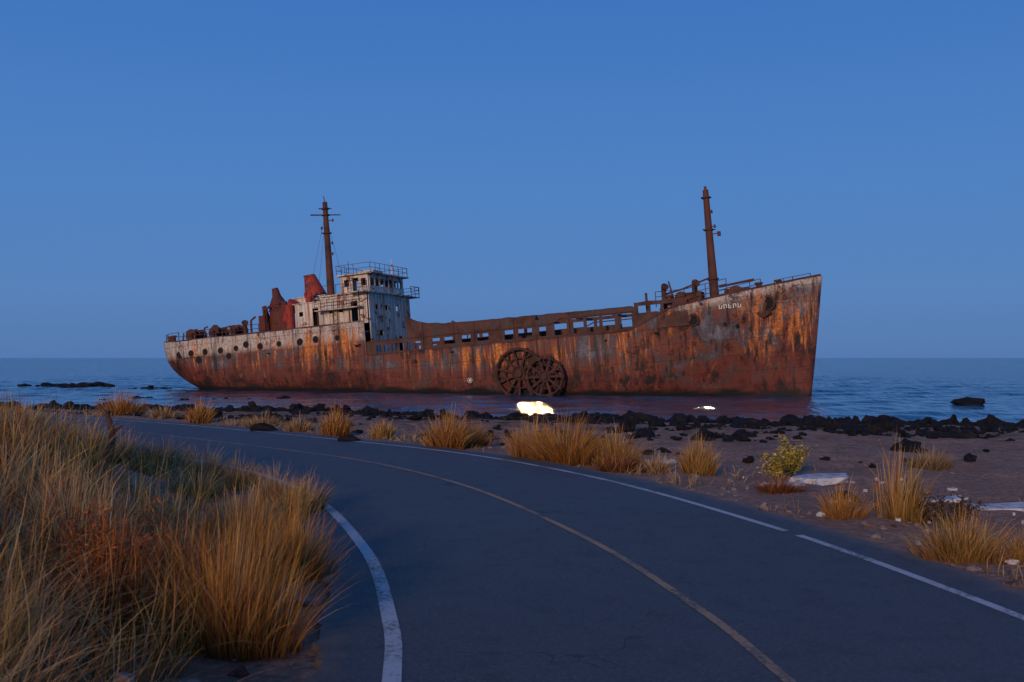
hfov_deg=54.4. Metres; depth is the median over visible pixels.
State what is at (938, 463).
grass tussock
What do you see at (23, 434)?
dune grass
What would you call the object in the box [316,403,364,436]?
grass tussock
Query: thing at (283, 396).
reef rocks
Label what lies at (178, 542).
grass tussock
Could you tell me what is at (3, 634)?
grass tussock
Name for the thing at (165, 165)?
sky
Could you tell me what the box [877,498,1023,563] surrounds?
grass tussock
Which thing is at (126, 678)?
stone
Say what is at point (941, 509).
dark shrub
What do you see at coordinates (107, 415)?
dead branch
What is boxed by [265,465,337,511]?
grass tussock
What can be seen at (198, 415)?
grass tussock
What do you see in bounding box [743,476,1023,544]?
white debris fragments
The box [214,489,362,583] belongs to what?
grass tussock
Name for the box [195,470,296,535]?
grass tussock
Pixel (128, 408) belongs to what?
grass tussock
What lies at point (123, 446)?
grass tussock
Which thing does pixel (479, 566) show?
road
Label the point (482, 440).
grass tussock
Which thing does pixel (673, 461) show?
white board
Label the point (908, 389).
sea
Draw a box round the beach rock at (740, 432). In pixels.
[730,429,757,436]
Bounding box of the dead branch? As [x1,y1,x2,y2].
[97,403,122,464]
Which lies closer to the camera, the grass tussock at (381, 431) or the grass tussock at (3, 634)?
the grass tussock at (3, 634)
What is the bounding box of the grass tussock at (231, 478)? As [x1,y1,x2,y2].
[198,446,273,490]
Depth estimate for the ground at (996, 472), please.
17.61 m
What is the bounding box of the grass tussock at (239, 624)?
[80,490,375,662]
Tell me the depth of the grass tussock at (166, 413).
34.85 m
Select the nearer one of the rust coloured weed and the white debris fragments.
the rust coloured weed
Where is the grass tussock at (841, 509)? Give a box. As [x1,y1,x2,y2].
[811,474,885,519]
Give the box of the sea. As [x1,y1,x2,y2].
[0,358,1023,422]
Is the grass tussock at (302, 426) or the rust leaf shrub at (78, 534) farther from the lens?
the grass tussock at (302, 426)
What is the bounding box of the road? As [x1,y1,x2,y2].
[1,412,1023,681]
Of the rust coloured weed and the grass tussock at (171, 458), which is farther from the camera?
the grass tussock at (171, 458)
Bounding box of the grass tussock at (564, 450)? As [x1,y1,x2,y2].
[501,406,618,465]
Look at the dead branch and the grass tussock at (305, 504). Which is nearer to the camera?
the grass tussock at (305, 504)
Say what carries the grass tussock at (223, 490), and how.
on the ground at (996, 472)
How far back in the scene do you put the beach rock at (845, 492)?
14.30 m
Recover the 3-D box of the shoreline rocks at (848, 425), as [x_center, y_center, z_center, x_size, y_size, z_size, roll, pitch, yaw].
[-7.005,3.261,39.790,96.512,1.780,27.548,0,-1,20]
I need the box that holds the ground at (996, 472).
[0,408,1023,681]
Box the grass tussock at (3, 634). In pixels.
[0,533,110,681]
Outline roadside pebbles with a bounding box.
[4,418,1023,680]
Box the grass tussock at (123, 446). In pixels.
[94,428,164,463]
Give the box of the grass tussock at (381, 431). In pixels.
[365,416,398,438]
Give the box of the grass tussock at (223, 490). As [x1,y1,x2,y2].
[154,462,242,497]
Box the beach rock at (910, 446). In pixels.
[889,441,927,452]
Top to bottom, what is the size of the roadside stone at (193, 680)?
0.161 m
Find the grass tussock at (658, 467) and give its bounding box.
[638,452,676,473]
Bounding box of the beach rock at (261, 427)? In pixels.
[250,423,278,430]
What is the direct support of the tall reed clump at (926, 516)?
on the ground at (996, 472)
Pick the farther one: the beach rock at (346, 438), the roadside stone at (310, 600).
the beach rock at (346, 438)
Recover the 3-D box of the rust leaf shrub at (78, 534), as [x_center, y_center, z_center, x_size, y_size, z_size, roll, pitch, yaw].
[-2.900,1.583,7.257,1.411,0.885,1.134,0,-1,0]
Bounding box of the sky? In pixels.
[0,0,1023,357]
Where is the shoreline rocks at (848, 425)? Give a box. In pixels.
[0,400,1023,467]
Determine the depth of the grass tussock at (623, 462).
17.93 m
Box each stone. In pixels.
[114,672,134,681]
[180,678,199,681]
[292,594,322,605]
[816,511,825,516]
[1004,559,1018,564]
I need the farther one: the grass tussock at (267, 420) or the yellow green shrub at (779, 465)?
the grass tussock at (267, 420)
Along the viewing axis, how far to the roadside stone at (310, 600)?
8.22 m
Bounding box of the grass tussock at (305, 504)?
[256,474,330,525]
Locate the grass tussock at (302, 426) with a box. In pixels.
[276,410,316,431]
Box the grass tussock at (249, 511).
[180,472,321,562]
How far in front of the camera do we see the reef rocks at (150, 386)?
93.39 m
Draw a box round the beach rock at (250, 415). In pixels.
[240,414,264,420]
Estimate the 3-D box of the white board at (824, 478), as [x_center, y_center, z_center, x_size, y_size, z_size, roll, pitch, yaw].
[5.238,2.358,16.958,1.068,0.173,0.702,0,-1,0]
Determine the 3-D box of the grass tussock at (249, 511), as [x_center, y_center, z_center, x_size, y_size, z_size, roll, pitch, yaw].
[-2.765,1.765,10.105,1.709,0.984,1.559,0,-1,0]
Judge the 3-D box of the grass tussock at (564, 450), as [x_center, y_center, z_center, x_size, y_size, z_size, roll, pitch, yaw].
[1.018,1.833,19.643,2.836,1.195,3.112,0,-1,0]
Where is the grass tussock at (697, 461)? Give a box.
[669,428,724,475]
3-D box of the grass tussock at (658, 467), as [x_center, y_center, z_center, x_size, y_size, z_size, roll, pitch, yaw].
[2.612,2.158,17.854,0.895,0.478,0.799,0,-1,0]
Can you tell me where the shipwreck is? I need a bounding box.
[163,186,821,395]
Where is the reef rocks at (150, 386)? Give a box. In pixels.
[133,385,169,388]
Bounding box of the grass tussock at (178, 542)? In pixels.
[116,482,267,628]
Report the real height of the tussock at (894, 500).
1.280 m
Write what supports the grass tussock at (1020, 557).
on the ground at (996, 472)
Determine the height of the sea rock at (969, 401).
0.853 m
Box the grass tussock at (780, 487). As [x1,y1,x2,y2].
[749,473,820,493]
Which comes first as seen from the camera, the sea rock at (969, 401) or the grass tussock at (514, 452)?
the grass tussock at (514, 452)
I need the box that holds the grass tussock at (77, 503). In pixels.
[0,438,155,576]
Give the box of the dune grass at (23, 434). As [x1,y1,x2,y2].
[0,382,323,681]
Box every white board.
[644,459,676,463]
[761,481,804,486]
[788,473,848,485]
[923,495,968,502]
[971,502,1023,510]
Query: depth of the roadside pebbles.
12.42 m
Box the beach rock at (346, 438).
[337,434,360,441]
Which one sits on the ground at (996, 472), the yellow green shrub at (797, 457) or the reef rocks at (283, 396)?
the yellow green shrub at (797, 457)
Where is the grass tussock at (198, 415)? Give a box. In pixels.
[179,397,219,423]
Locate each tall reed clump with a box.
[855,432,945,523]
[874,471,949,523]
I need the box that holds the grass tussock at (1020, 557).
[995,520,1023,563]
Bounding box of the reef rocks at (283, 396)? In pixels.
[99,395,290,400]
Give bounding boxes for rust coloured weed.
[1,485,252,651]
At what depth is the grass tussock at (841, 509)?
12.69 m
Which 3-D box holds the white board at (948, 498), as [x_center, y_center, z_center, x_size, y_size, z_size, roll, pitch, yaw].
[6.603,2.424,15.176,0.846,0.105,0.319,0,-1,-15]
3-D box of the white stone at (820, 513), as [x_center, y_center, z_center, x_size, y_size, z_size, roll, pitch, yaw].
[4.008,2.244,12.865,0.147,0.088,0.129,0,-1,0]
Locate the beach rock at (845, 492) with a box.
[830,490,861,502]
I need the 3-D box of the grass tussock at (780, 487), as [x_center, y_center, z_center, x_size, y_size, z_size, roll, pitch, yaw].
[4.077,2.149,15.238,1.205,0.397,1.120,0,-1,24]
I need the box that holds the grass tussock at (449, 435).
[412,401,491,449]
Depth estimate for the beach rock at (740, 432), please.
29.82 m
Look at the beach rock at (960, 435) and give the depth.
29.78 m
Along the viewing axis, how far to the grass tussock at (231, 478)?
15.57 m
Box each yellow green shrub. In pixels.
[757,449,793,479]
[762,435,819,476]
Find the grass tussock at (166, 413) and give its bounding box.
[142,404,182,417]
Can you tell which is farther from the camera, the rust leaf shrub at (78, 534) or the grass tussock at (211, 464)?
the grass tussock at (211, 464)
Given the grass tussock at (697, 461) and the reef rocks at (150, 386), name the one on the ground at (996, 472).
the grass tussock at (697, 461)
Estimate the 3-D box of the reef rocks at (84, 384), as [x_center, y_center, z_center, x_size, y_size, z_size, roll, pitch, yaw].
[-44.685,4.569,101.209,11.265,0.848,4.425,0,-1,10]
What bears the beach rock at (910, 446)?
on the ground at (996, 472)
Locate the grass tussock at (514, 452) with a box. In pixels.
[494,409,560,457]
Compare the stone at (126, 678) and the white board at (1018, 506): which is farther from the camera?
the white board at (1018, 506)
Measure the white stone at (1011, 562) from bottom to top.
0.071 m
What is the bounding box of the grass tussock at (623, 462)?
[584,448,650,472]
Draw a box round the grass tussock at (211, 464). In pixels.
[162,440,242,479]
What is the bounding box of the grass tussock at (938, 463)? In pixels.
[887,445,965,470]
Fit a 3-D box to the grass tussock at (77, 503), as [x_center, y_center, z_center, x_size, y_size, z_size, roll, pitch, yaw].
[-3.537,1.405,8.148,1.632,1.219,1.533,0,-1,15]
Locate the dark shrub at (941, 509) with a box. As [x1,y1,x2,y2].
[918,489,985,528]
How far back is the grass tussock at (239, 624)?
6.82 m
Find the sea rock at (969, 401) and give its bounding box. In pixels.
[950,397,984,404]
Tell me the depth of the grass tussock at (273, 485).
14.20 m
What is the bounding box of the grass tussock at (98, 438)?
[71,419,130,453]
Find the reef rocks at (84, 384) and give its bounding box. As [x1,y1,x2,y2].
[17,382,114,387]
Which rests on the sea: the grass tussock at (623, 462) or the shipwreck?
the shipwreck
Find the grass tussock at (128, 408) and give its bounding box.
[92,389,151,415]
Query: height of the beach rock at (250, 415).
0.566 m
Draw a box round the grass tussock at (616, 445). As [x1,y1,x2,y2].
[578,422,654,465]
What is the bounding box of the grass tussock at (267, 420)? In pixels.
[233,409,290,427]
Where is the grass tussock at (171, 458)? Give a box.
[129,430,199,470]
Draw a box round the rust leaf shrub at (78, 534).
[27,495,206,585]
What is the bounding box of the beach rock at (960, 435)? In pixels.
[940,431,979,438]
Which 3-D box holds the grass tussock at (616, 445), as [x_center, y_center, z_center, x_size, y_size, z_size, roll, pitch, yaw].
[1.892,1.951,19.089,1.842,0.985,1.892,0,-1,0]
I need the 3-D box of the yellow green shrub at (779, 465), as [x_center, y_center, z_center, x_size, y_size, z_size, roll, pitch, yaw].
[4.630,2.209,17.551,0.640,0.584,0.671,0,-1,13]
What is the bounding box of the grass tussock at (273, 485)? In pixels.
[231,461,319,503]
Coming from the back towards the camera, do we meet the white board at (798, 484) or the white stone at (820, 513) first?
the white board at (798, 484)
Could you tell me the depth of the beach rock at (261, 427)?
27.14 m
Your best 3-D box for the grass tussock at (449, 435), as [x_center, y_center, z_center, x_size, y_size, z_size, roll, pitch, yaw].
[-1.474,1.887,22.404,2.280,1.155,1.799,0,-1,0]
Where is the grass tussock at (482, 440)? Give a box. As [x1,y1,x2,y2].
[458,417,499,446]
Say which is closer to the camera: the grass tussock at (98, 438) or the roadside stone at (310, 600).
the roadside stone at (310, 600)

